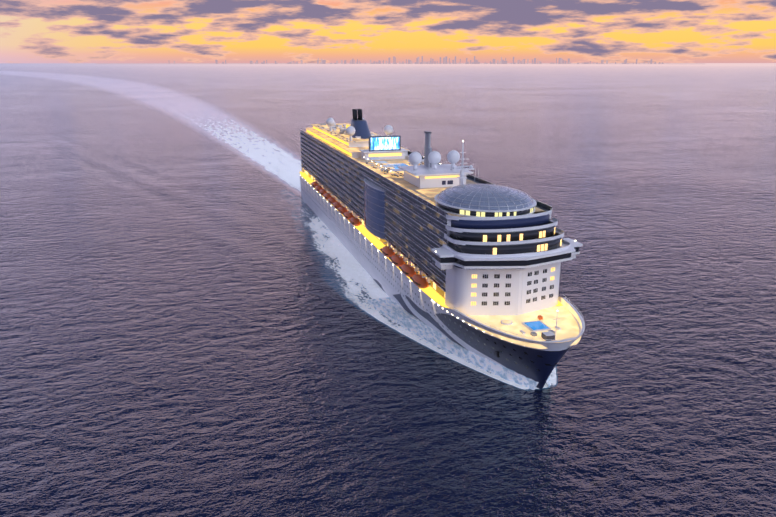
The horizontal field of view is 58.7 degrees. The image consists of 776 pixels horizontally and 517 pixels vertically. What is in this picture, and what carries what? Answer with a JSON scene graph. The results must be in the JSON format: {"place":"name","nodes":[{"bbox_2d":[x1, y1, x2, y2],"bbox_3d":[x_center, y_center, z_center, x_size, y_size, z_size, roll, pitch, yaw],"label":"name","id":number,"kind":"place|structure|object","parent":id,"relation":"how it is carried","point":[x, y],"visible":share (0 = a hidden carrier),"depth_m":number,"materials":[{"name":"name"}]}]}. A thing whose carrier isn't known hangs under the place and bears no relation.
{"place":"outdoors","nodes":[
{"label":"outdoors","id":0,"kind":"place"},
{"bbox_2d":[0,63,775,516],"bbox_3d":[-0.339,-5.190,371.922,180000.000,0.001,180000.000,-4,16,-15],"label":"ocean water","id":1,"kind":"structure","parent":0,"point":[192,323],"depth_m":285.27,"materials":[{"name":"blue liquid"}]},
{"bbox_2d":[300,174,581,388],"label":"ship hull","id":2,"kind":"object","parent":1,"relation":"in","point":[396,285],"visible":0.42,"depth_m":245.88,"materials":[{"name":"white metal"}]},
{"bbox_2d":[300,175,511,342],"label":"deck lights","id":3,"kind":"object","parent":2,"relation":"attached to","point":[392,264],"visible":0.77,"depth_m":261.57},
{"bbox_2d":[300,130,584,348],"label":"ship superstructure","id":4,"kind":"object","parent":2,"relation":"on","point":[503,273],"visible":0.85,"depth_m":226.50,"materials":[{"name":"white metal"}]},
{"bbox_2d":[310,179,430,287],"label":"lifeboats","id":5,"kind":"object","parent":4,"relation":"attached to","point":[417,278],"visible":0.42,"depth_m":286.90,"materials":[{"name":"orange plastic"}]},
{"bbox_2d":[305,109,473,204],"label":"ship topside","id":6,"kind":"object","parent":4,"relation":"on","point":[389,146],"visible":0.94,"depth_m":347.29,"materials":[{"name":"white metal"}]},
{"bbox_2d":[317,123,584,357],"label":"ship fittings","id":7,"kind":"object","parent":4,"relation":"attached to","point":[386,170],"visible":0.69,"depth_m":324.51,"materials":[{"name":"white metal"}]},
{"bbox_2d":[437,184,533,209],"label":"glass dome","id":8,"kind":"structure","parent":4,"relation":"on","point":[484,197],"depth_m":232.02,"materials":[{"name":"blue glass"}]},
{"bbox_2d":[437,183,533,210],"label":"ship dome ribs","id":9,"kind":"object","parent":8,"relation":"attached to","point":[481,186],"visible":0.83,"depth_m":232.75,"materials":[{"name":"grey metal"}]},
{"bbox_2d":[364,297,550,389],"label":"bow wave","id":10,"kind":"object","parent":1,"relation":"on","point":[390,308],"visible":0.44,"depth_m":246.41,"materials":[{"name":"liquid"}]},
{"bbox_2d":[0,0,775,62],"label":"sky","id":11,"kind":"structure","parent":0,"point":[31,31],"materials":[{"name":"orange"}]},
{"bbox_2d":[168,56,662,63],"bbox_3d":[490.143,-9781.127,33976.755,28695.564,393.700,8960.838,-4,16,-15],"label":"distant city skyline","id":12,"kind":"structure","parent":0,"point":[432,61],"depth_m":36205.33}
]}

